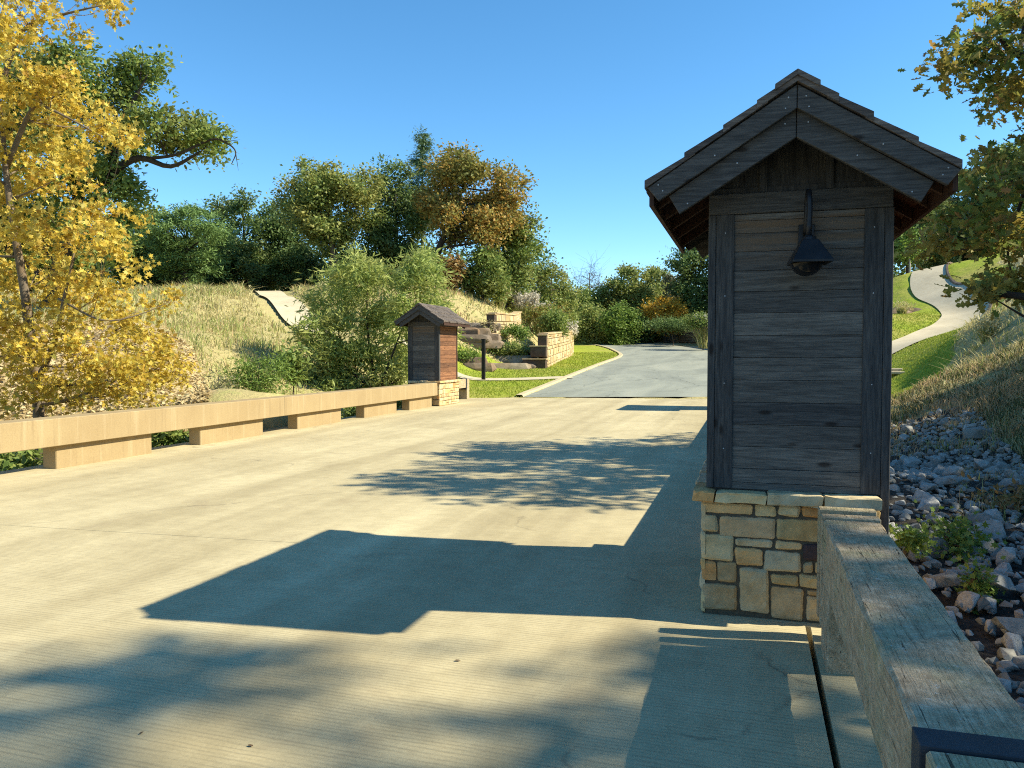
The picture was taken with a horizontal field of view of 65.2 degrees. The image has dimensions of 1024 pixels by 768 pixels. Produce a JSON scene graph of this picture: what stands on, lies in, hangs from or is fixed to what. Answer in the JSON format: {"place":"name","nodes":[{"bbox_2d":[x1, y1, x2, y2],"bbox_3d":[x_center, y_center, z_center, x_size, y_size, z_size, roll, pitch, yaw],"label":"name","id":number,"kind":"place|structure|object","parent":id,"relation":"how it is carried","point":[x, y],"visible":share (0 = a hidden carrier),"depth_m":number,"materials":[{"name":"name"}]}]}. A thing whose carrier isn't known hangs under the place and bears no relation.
{"place":"outdoors","nodes":[
{"label":"outdoors","id":0,"kind":"place"},
{"bbox_2d":[252,291,332,332],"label":"hill path","id":1,"kind":"structure","parent":0,"point":[279,300],"depth_m":43.07,"materials":[{"name":"concrete"}]},
{"bbox_2d":[0,251,1023,703],"bbox_3d":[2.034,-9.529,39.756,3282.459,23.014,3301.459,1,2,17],"label":"ground","id":2,"kind":"structure","parent":0,"point":[962,269],"depth_m":27.06,"materials":[{"name":"plant"}]},
{"bbox_2d":[0,448,42,470],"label":"weed clump","id":3,"kind":"object","parent":2,"relation":"on","point":[17,460],"visible":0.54,"depth_m":12.11,"materials":[{"name":"green plant"}]},
{"bbox_2d":[1,220,97,292],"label":"oak tree","id":4,"kind":"object","parent":2,"relation":"on","point":[76,262],"visible":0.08,"depth_m":50.43,"materials":[{"name":"green plant"}]},
{"bbox_2d":[0,0,201,459],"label":"sycamore tree","id":5,"kind":"object","parent":2,"relation":"on","point":[122,371],"visible":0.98,"depth_m":13.64,"materials":[{"name":"yellow plant"}]},
{"bbox_2d":[0,320,210,454],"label":"leaf litter","id":6,"kind":"object","parent":2,"relation":"on","point":[186,398],"visible":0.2,"depth_m":21.68,"materials":[{"name":"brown plant"}]},
{"bbox_2d":[0,13,238,309],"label":"oak tree","id":7,"kind":"object","parent":2,"relation":"on","point":[132,74],"visible":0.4,"depth_m":31.14,"materials":[{"name":"green plant"}]},
{"bbox_2d":[102,199,173,288],"bbox_3d":[-28.341,-10.079,59.871,6.216,7.726,8.112,-1,3,-30],"label":"oak tree","id":8,"kind":"object","parent":2,"relation":"on","point":[115,272],"visible":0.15,"depth_m":59.03,"materials":[{"name":"green plant"}]},
{"bbox_2d":[127,249,190,288],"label":"understory shrub","id":9,"kind":"object","parent":2,"relation":"on","point":[155,280],"visible":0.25,"depth_m":59.31,"materials":[{"name":"green plant"}]},
{"bbox_2d":[151,404,188,447],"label":"weed clump","id":10,"kind":"object","parent":2,"relation":"on","point":[169,438],"visible":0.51,"depth_m":15.19,"materials":[{"name":"green plant"}]},
{"bbox_2d":[132,200,242,284],"bbox_3d":[-23.105,-9.481,55.992,10.492,7.002,8.284,1,2,17],"label":"juniper tree","id":11,"kind":"object","parent":2,"relation":"on","point":[183,252],"visible":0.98,"depth_m":55.07,"materials":[{"name":"green plant"}]},
{"bbox_2d":[178,368,239,394],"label":"weed clump","id":12,"kind":"object","parent":2,"relation":"on","point":[217,384],"visible":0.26,"depth_m":19.78,"materials":[{"name":"green plant"}]},
{"bbox_2d":[197,232,274,288],"bbox_3d":[-21.562,-8.891,61.806,5.977,5.801,7.035,-1,2,-20],"label":"understory shrub","id":13,"kind":"object","parent":2,"relation":"on","point":[252,269],"visible":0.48,"depth_m":60.83,"materials":[{"name":"green plant"}]},
{"bbox_2d":[197,183,287,288],"bbox_3d":[-21.752,-11.264,64.572,7.956,8.839,7.548,1,2,17],"label":"oak tree","id":14,"kind":"object","parent":2,"relation":"on","point":[256,223],"visible":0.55,"depth_m":63.49,"materials":[{"name":"green plant"}]},
{"bbox_2d":[214,345,307,394],"bbox_3d":[-6.824,0.049,21.924,2.652,2.266,2.239,1,2,17],"label":"weed clump","id":15,"kind":"object","parent":2,"relation":"on","point":[265,378],"visible":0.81,"depth_m":21.76,"materials":[{"name":"green plant"}]},
{"bbox_2d":[248,246,286,290],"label":"understory shrub","id":16,"kind":"object","parent":2,"relation":"on","point":[262,284],"visible":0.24,"depth_m":66.59,"materials":[{"name":"green plant"}]},
{"bbox_2d":[0,277,537,416],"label":"dry grass","id":17,"kind":"structure","parent":2,"relation":"on","point":[236,291],"depth_m":36.33,"materials":[{"name":"plant"}]},
{"bbox_2d":[263,339,313,394],"bbox_3d":[-6.343,0.087,22.930,1.541,2.728,1.468,1,2,17],"label":"weed clump","id":18,"kind":"object","parent":2,"relation":"on","point":[296,355],"visible":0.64,"depth_m":22.73,"materials":[{"name":"green plant"}]},
{"bbox_2d":[263,197,324,290],"bbox_3d":[-18.510,-11.568,66.089,6.892,8.820,6.601,1,2,17],"label":"oak tree","id":19,"kind":"object","parent":2,"relation":"on","point":[292,234],"visible":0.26,"depth_m":64.71,"materials":[{"name":"green plant"}]},
{"bbox_2d":[260,236,329,291],"bbox_3d":[-17.399,-8.775,64.289,7.021,5.822,5.379,1,3,32],"label":"understory shrub","id":20,"kind":"object","parent":2,"relation":"on","point":[304,265],"visible":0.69,"depth_m":62.93,"materials":[{"name":"green plant"}]},
{"bbox_2d":[263,154,402,281],"bbox_3d":[-13.108,-11.842,58.142,8.937,10.580,8.470,1,2,17],"label":"oak tree","id":21,"kind":"object","parent":2,"relation":"on","point":[321,191],"visible":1,"depth_m":56.92,"materials":[{"name":"green plant"}]},
{"bbox_2d":[336,242,403,283],"bbox_3d":[-10.933,-8.818,61.995,6.810,5.053,5.130,1,2,17],"label":"understory shrub","id":22,"kind":"object","parent":2,"relation":"on","point":[363,251],"visible":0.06,"depth_m":60.98,"materials":[{"name":"green plant"}]},
{"bbox_2d":[273,238,472,392],"bbox_3d":[-5.049,-1.992,28.726,7.260,6.834,5.180,1,2,17],"label":"willow shrub","id":23,"kind":"object","parent":2,"relation":"on","point":[333,351],"visible":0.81,"depth_m":28.13,"materials":[{"name":"green plant"}]},
{"bbox_2d":[355,152,438,283],"bbox_3d":[-8.727,-12.269,61.663,7.247,10.352,9.015,-1,2,-28],"label":"oak tree","id":24,"kind":"object","parent":2,"relation":"on","point":[385,239],"visible":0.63,"depth_m":60.20,"materials":[{"name":"green plant"}]},
{"bbox_2d":[401,125,436,243],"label":"cedar tree","id":25,"kind":"object","parent":2,"relation":"on","point":[423,143],"visible":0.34,"depth_m":63.56,"materials":[{"name":"green plant"}]},
{"bbox_2d":[0,398,882,767],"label":"bridge deck","id":26,"kind":"structure","parent":2,"relation":"on","point":[346,592],"depth_m":4.95,"materials":[{"name":"concrete"}]},
{"bbox_2d":[0,383,437,468],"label":"bridge rail","id":27,"kind":"object","parent":26,"relation":"on","point":[63,441],"visible":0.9,"depth_m":13.49,"materials":[{"name":"beige wood"}]},
{"bbox_2d":[394,303,470,405],"bbox_3d":[-2.463,-0.918,25.213,1.648,3.133,2.405,1,2,17],"label":"timber hut","id":28,"kind":"object","parent":26,"relation":"on","point":[432,343],"visible":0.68,"depth_m":24.56,"materials":[{"name":"wood"}]},
{"bbox_2d":[458,378,468,398],"bbox_3d":[-2.013,0.208,27.324,0.374,0.750,2.330,1,2,17],"label":"guard rail","id":29,"kind":"object","parent":26,"relation":"on","point":[463,388],"visible":0.43,"depth_m":28.17,"materials":[{"name":"beige wood"}]},
{"bbox_2d":[644,69,962,622],"bbox_3d":[1.875,-0.169,5.497,1.648,3.133,2.405,1,2,17],"label":"timber hut","id":30,"kind":"object","parent":26,"relation":"on","point":[794,205],"visible":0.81,"depth_m":4.75,"materials":[{"name":"wood"}]},
{"bbox_2d":[816,506,1023,767],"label":"guard rail","id":31,"kind":"object","parent":26,"relation":"on","point":[897,644],"visible":0.99,"depth_m":2.45,"materials":[{"name":"grey wood"}]},
{"bbox_2d":[429,248,478,289],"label":"tree","id":32,"kind":"object","parent":2,"relation":"on","point":[457,264],"visible":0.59,"depth_m":52.35,"materials":[{"name":"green plant"}]},
{"bbox_2d":[407,138,538,261],"bbox_3d":[-2.985,-11.705,55.966,9.887,10.625,8.530,1,2,17],"label":"oak tree","id":33,"kind":"object","parent":2,"relation":"on","point":[486,217],"visible":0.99,"depth_m":54.38,"materials":[{"name":"orange plant"}]},
{"bbox_2d":[378,331,571,379],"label":"walkway","id":34,"kind":"structure","parent":2,"relation":"on","point":[460,375],"depth_m":36.94,"materials":[{"name":"concrete"}]},
{"bbox_2d":[458,343,491,361],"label":"ivy shrub","id":35,"kind":"object","parent":2,"relation":"on","point":[466,354],"visible":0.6,"depth_m":41.55,"materials":[{"name":"green plant"}]},
{"bbox_2d":[458,334,491,342],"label":"ledge rock","id":36,"kind":"object","parent":2,"relation":"on","point":[477,338],"visible":0.49,"depth_m":44.38,"materials":[{"name":"stone"}]},
{"bbox_2d":[463,363,496,371],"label":"ledge rock","id":37,"kind":"object","parent":2,"relation":"on","point":[490,367],"visible":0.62,"depth_m":41.05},
{"bbox_2d":[481,339,485,380],"bbox_3d":[-1.295,-1.058,36.312,0.190,1.975,0.120,1,2,17],"label":"marker post","id":38,"kind":"object","parent":2,"relation":"on","point":[483,362],"visible":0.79,"depth_m":36.27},
{"bbox_2d":[466,340,504,348],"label":"ledge rock","id":39,"kind":"object","parent":2,"relation":"on","point":[493,344],"visible":0.54,"depth_m":44.60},
{"bbox_2d":[453,244,520,309],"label":"shrub oak","id":40,"kind":"object","parent":2,"relation":"on","point":[490,285],"visible":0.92,"depth_m":53.16,"materials":[{"name":"green plant"}]},
{"bbox_2d":[478,311,521,339],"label":"retaining wall","id":41,"kind":"structure","parent":2,"relation":"on","point":[505,319],"depth_m":47.94,"materials":[{"name":"yellow stone"}]},
{"bbox_2d":[460,195,549,309],"bbox_3d":[-0.667,-9.200,58.173,6.728,8.559,6.740,0,2,-4],"label":"oak tree","id":42,"kind":"object","parent":2,"relation":"on","point":[521,256],"visible":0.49,"depth_m":57.03,"materials":[{"name":"green plant"}]},
{"bbox_2d":[487,337,534,359],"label":"ivy shrub","id":43,"kind":"object","parent":2,"relation":"on","point":[511,348],"visible":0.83,"depth_m":44.89,"materials":[{"name":"green plant"}]},
{"bbox_2d":[494,363,531,369],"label":"ledge rock","id":44,"kind":"object","parent":2,"relation":"on","point":[520,366],"visible":0.38,"depth_m":43.16,"materials":[{"name":"stone"}]},
{"bbox_2d":[487,268,539,311],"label":"understory shrub","id":45,"kind":"object","parent":2,"relation":"on","point":[509,304],"visible":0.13,"depth_m":61.45,"materials":[{"name":"green plant"}]},
{"bbox_2d":[496,355,536,362],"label":"ledge rock","id":46,"kind":"object","parent":2,"relation":"on","point":[514,359],"visible":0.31,"depth_m":44.76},
{"bbox_2d":[498,322,536,342],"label":"ivy shrub","id":47,"kind":"object","parent":2,"relation":"on","point":[517,331],"visible":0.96,"depth_m":47.81,"materials":[{"name":"green plant"}]},
{"bbox_2d":[509,290,542,325],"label":"ornamental grass","id":48,"kind":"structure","parent":2,"relation":"on","point":[529,299],"depth_m":57.53,"materials":[{"name":"plant"}]},
{"bbox_2d":[69,209,1010,341],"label":"wood","id":49,"kind":"object","parent":2,"relation":"on","point":[546,251],"visible":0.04,"depth_m":99.01,"materials":[{"name":"green plant"}]},
{"bbox_2d":[522,330,573,368],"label":"retaining wall","id":50,"kind":"structure","parent":2,"relation":"on","point":[551,348],"depth_m":46.16,"materials":[{"name":"yellow stone"}]},
{"bbox_2d":[523,299,576,327],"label":"ivy shrub","id":51,"kind":"object","parent":2,"relation":"on","point":[533,311],"visible":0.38,"depth_m":56.20,"materials":[{"name":"green plant"}]},
{"bbox_2d":[524,255,584,329],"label":"oak tree","id":52,"kind":"object","parent":2,"relation":"on","point":[559,291],"visible":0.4,"depth_m":73.09,"materials":[{"name":"green plant"}]},
{"bbox_2d":[536,304,575,339],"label":"ivy shrub","id":53,"kind":"object","parent":2,"relation":"on","point":[553,321],"visible":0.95,"depth_m":51.51,"materials":[{"name":"green plant"}]},
{"bbox_2d":[564,283,610,342],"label":"oak tree","id":54,"kind":"object","parent":2,"relation":"on","point":[585,295],"visible":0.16,"depth_m":82.95,"materials":[{"name":"green plant"}]},
{"bbox_2d":[569,246,611,293],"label":"bare tree","id":55,"kind":"object","parent":2,"relation":"on","point":[591,280],"visible":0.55,"depth_m":87.83,"materials":[{"name":"grey plant"}]},
{"bbox_2d":[574,298,611,344],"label":"understory shrub","id":56,"kind":"object","parent":2,"relation":"on","point":[591,314],"visible":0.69,"depth_m":79.01,"materials":[{"name":"green plant"}]},
{"bbox_2d":[595,300,649,344],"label":"understory shrub","id":57,"kind":"object","parent":2,"relation":"on","point":[617,333],"visible":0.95,"depth_m":77.12,"materials":[{"name":"green plant"}]},
{"bbox_2d":[589,261,669,327],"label":"oak tree","id":58,"kind":"object","parent":2,"relation":"on","point":[617,289],"visible":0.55,"depth_m":84.32,"materials":[{"name":"green plant"}]},
{"bbox_2d":[627,316,662,343],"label":"shrub oak","id":59,"kind":"object","parent":2,"relation":"on","point":[647,338],"visible":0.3,"depth_m":83.91,"materials":[{"name":"green plant"}]},
{"bbox_2d":[638,264,676,305],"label":"oak tree","id":60,"kind":"object","parent":2,"relation":"on","point":[657,273],"visible":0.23,"depth_m":102.07,"materials":[{"name":"green plant"}]},
{"bbox_2d":[638,292,693,342],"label":"tree","id":61,"kind":"object","parent":2,"relation":"on","point":[669,307],"visible":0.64,"depth_m":79.04,"materials":[{"name":"orange plant"}]},
{"bbox_2d":[652,270,683,307],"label":"tree","id":62,"kind":"object","parent":2,"relation":"on","point":[666,279],"visible":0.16,"depth_m":91.96,"materials":[{"name":"green plant"}]},
{"bbox_2d":[637,314,702,345],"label":"ivy shrub","id":63,"kind":"object","parent":2,"relation":"on","point":[670,324],"visible":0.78,"depth_m":73.65,"materials":[{"name":"green plant"}]},
{"bbox_2d":[652,329,702,343],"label":"retaining wall","id":64,"kind":"structure","parent":2,"relation":"on","point":[684,337],"depth_m":80.23,"materials":[{"name":"stone"}]},
{"bbox_2d":[656,244,707,315],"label":"oak tree","id":65,"kind":"object","parent":2,"relation":"on","point":[685,266],"visible":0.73,"depth_m":80.61,"materials":[{"name":"green plant"}]},
{"bbox_2d":[679,307,707,349],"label":"ivy shrub","id":66,"kind":"object","parent":2,"relation":"on","point":[689,320],"visible":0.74,"depth_m":65.41,"materials":[{"name":"green plant"}]},
{"bbox_2d":[689,314,707,347],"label":"ornamental grass","id":67,"kind":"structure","parent":2,"relation":"on","point":[702,339],"depth_m":65.63,"materials":[{"name":"plant"}]},
{"bbox_2d":[458,304,993,397],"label":"lawn grass","id":68,"kind":"structure","parent":2,"relation":"on","point":[609,355],"depth_m":37.68,"materials":[{"name":"plant"}]},
{"bbox_2d":[894,225,928,272],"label":"tree","id":69,"kind":"object","parent":2,"relation":"on","point":[902,238],"visible":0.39,"depth_m":63.77,"materials":[{"name":"green plant"}]},
{"bbox_2d":[889,522,938,558],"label":"weed plant","id":70,"kind":"object","parent":2,"relation":"on","point":[908,540],"visible":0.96,"depth_m":6.06,"materials":[{"name":"green plant"}]},
{"bbox_2d":[893,198,953,276],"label":"oak tree","id":71,"kind":"object","parent":2,"relation":"on","point":[920,226],"visible":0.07,"depth_m":74.74,"materials":[{"name":"green plant"}]},
{"bbox_2d":[912,490,935,502],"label":"riprap rock","id":72,"kind":"object","parent":2,"relation":"on","point":[919,495],"visible":0.45,"depth_m":8.22,"materials":[{"name":"grey stone"}]},
{"bbox_2d":[917,496,939,511],"bbox_3d":[4.185,1.226,8.060,0.211,0.195,0.229,1,2,22],"label":"riprap rock","id":73,"kind":"object","parent":2,"relation":"on","point":[927,503],"visible":0.62,"depth_m":7.97,"materials":[{"name":"grey stone"}]},
{"bbox_2d":[919,482,938,491],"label":"riprap rock","id":74,"kind":"object","parent":2,"relation":"on","point":[925,486],"visible":0.86,"depth_m":8.58,"materials":[{"name":"grey stone"}]},
{"bbox_2d":[920,538,949,558],"bbox_3d":[3.461,1.340,6.601,0.270,0.201,0.204,-12,16,-1],"label":"riprap rock","id":75,"kind":"object","parent":2,"relation":"on","point":[940,542],"visible":0.46,"depth_m":6.53,"materials":[{"name":"grey stone"}]},
{"bbox_2d":[933,475,956,485],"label":"riprap rock","id":76,"kind":"object","parent":2,"relation":"on","point":[947,480],"visible":0.94,"depth_m":8.79,"materials":[{"name":"grey stone"}]},
{"bbox_2d":[929,571,961,587],"bbox_3d":[3.188,1.440,5.868,0.219,0.103,0.141,-11,2,34],"label":"riprap rock","id":77,"kind":"object","parent":2,"relation":"on","point":[948,579],"visible":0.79,"depth_m":5.83,"materials":[{"name":"grey stone"}]},
{"bbox_2d":[942,465,964,475],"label":"riprap rock","id":78,"kind":"object","parent":2,"relation":"on","point":[952,470],"visible":0.66,"depth_m":9.42,"materials":[{"name":"grey stone"}]},
{"bbox_2d":[889,408,1023,702],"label":"rubble","id":79,"kind":"object","parent":2,"relation":"on","point":[1011,660],"visible":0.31,"depth_m":7.97,"materials":[{"name":"grey stone"}]},
{"bbox_2d":[974,459,993,470],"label":"riprap rock","id":80,"kind":"object","parent":79,"relation":"on","point":[981,464],"visible":0.67,"depth_m":10.17,"materials":[{"name":"grey stone"}]},
{"bbox_2d":[890,340,1023,524],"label":"bank grass","id":81,"kind":"structure","parent":2,"relation":"on","point":[960,403],"depth_m":15.11,"materials":[{"name":"plant"}]},
{"bbox_2d":[894,0,1023,320],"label":"oak tree","id":82,"kind":"object","parent":2,"relation":"on","point":[973,54],"visible":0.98,"depth_m":11.54,"materials":[{"name":"green plant"}]},
{"bbox_2d":[913,499,1007,564],"bbox_3d":[3.612,1.336,6.633,0.831,0.752,0.785,-1,2,-29],"label":"weed plant","id":83,"kind":"object","parent":2,"relation":"on","point":[963,536],"visible":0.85,"depth_m":6.50,"materials":[{"name":"green plant"}]},
{"bbox_2d":[917,168,1006,269],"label":"oak tree","id":84,"kind":"object","parent":2,"relation":"on","point":[939,259],"visible":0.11,"depth_m":78.06,"materials":[{"name":"green plant"}]},
{"bbox_2d":[956,591,979,610],"bbox_3d":[3.116,1.477,5.475,0.121,0.151,0.135,15,19,-42],"label":"riprap rock","id":85,"kind":"object","parent":2,"relation":"on","point":[969,599],"visible":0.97,"depth_m":5.44,"materials":[{"name":"grey stone"}]},
{"bbox_2d":[929,250,1023,379],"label":"slope grass","id":86,"kind":"structure","parent":2,"relation":"on","point":[979,344],"depth_m":23.25,"materials":[{"name":"plant"}]},
{"bbox_2d":[962,426,991,438],"bbox_3d":[7.579,0.804,13.027,0.430,0.212,0.248,0,2,-11],"label":"riprap rock","id":87,"kind":"object","parent":2,"relation":"on","point":[975,432],"visible":0.77,"depth_m":12.95,"materials":[{"name":"grey stone"}]},
{"bbox_2d":[967,513,991,523],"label":"riprap rock","id":88,"kind":"object","parent":2,"relation":"on","point":[982,517],"visible":0.59,"depth_m":7.72,"materials":[{"name":"grey stone"}]},
{"bbox_2d":[954,553,1005,614],"bbox_3d":[3.258,1.477,5.615,0.408,0.641,0.363,-1,2,-29],"label":"weed plant","id":89,"kind":"object","parent":2,"relation":"on","point":[971,584],"visible":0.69,"depth_m":5.57,"materials":[{"name":"green plant"}]},
{"bbox_2d":[966,306,1004,342],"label":"ornamental grass","id":90,"kind":"object","parent":2,"relation":"on","point":[988,324],"depth_m":22.88,"materials":[{"name":"plant"}]},
{"bbox_2d":[955,471,1023,520],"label":"dry bush","id":91,"kind":"object","parent":2,"relation":"on","point":[1012,498],"visible":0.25,"depth_m":8.14,"materials":[{"name":"brown plant"}]},
{"bbox_2d":[974,519,1006,539],"bbox_3d":[4.349,1.314,7.280,0.263,0.201,0.235,1,2,23],"label":"riprap rock","id":92,"kind":"object","parent":2,"relation":"on","point":[995,525],"visible":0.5,"depth_m":7.18,"materials":[{"name":"grey stone"}]},
{"bbox_2d":[981,538,999,554],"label":"riprap rock","id":93,"kind":"object","parent":2,"relation":"on","point":[987,545],"visible":0.31,"depth_m":6.61,"materials":[{"name":"grey stone"}]},
{"bbox_2d":[983,508,1002,519],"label":"riprap rock","id":94,"kind":"object","parent":2,"relation":"on","point":[994,514],"visible":0.47,"depth_m":7.74,"materials":[{"name":"grey stone"}]},
{"bbox_2d":[968,140,1023,253],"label":"oak tree","id":95,"kind":"object","parent":2,"relation":"on","point":[1014,204],"visible":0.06,"depth_m":77.99,"materials":[{"name":"green plant"}]},
{"bbox_2d":[977,570,1015,590],"bbox_3d":[3.413,1.400,5.666,0.192,0.147,0.299,-15,-10,-1],"label":"riprap rock","id":96,"kind":"object","parent":2,"relation":"on","point":[1004,583],"visible":0.56,"depth_m":5.56,"materials":[{"name":"grey stone"}]},
{"bbox_2d":[995,547,1015,565],"bbox_3d":[3.889,1.370,6.297,0.135,0.180,0.186,1,3,34],"label":"riprap rock","id":97,"kind":"object","parent":2,"relation":"on","point":[1009,553],"visible":0.78,"depth_m":6.23,"materials":[{"name":"grey stone"}]},
{"bbox_2d":[991,616,1023,640],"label":"riprap rock","id":98,"kind":"object","parent":2,"relation":"on","point":[1012,625],"visible":0.84,"depth_m":5.00,"materials":[{"name":"grey stone"}]},
{"bbox_2d":[998,478,1023,490],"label":"riprap rock","id":99,"kind":"object","parent":2,"relation":"on","point":[1005,482],"visible":0.53,"depth_m":8.66,"materials":[{"name":"grey stone"}]},
{"bbox_2d":[1001,632,1023,654],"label":"riprap rock","id":100,"kind":"object","parent":2,"relation":"on","point":[1009,640],"visible":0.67,"depth_m":4.79,"materials":[{"name":"grey stone"}]},
{"bbox_2d":[0,0,1023,302],"label":"sky","id":101,"kind":"structure","parent":0,"point":[595,98],"materials":[{"name":"blue"}]},
{"bbox_2d":[524,344,707,396],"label":"road","id":102,"kind":"structure","parent":0,"point":[650,370],"depth_m":38.50,"materials":[{"name":"asphalt"}]},
{"bbox_2d":[516,343,622,396],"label":"kerb","id":103,"kind":"structure","parent":102,"relation":"on","point":[537,388],"depth_m":38.34,"materials":[{"name":"concrete"}]},
{"bbox_2d":[893,298,915,313],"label":"ornamental grass","id":104,"kind":"object","parent":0,"point":[900,308],"depth_m":46.70,"materials":[{"name":"plant"}]},
{"bbox_2d":[892,264,988,353],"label":"cart path","id":105,"kind":"structure","parent":0,"point":[924,287],"depth_m":47.66,"materials":[{"name":"concrete"}]},
{"bbox_2d":[891,336,1023,458],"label":"shaded grass","id":106,"kind":"structure","parent":0,"point":[923,388],"depth_m":16.84,"materials":[{"name":"plant"}]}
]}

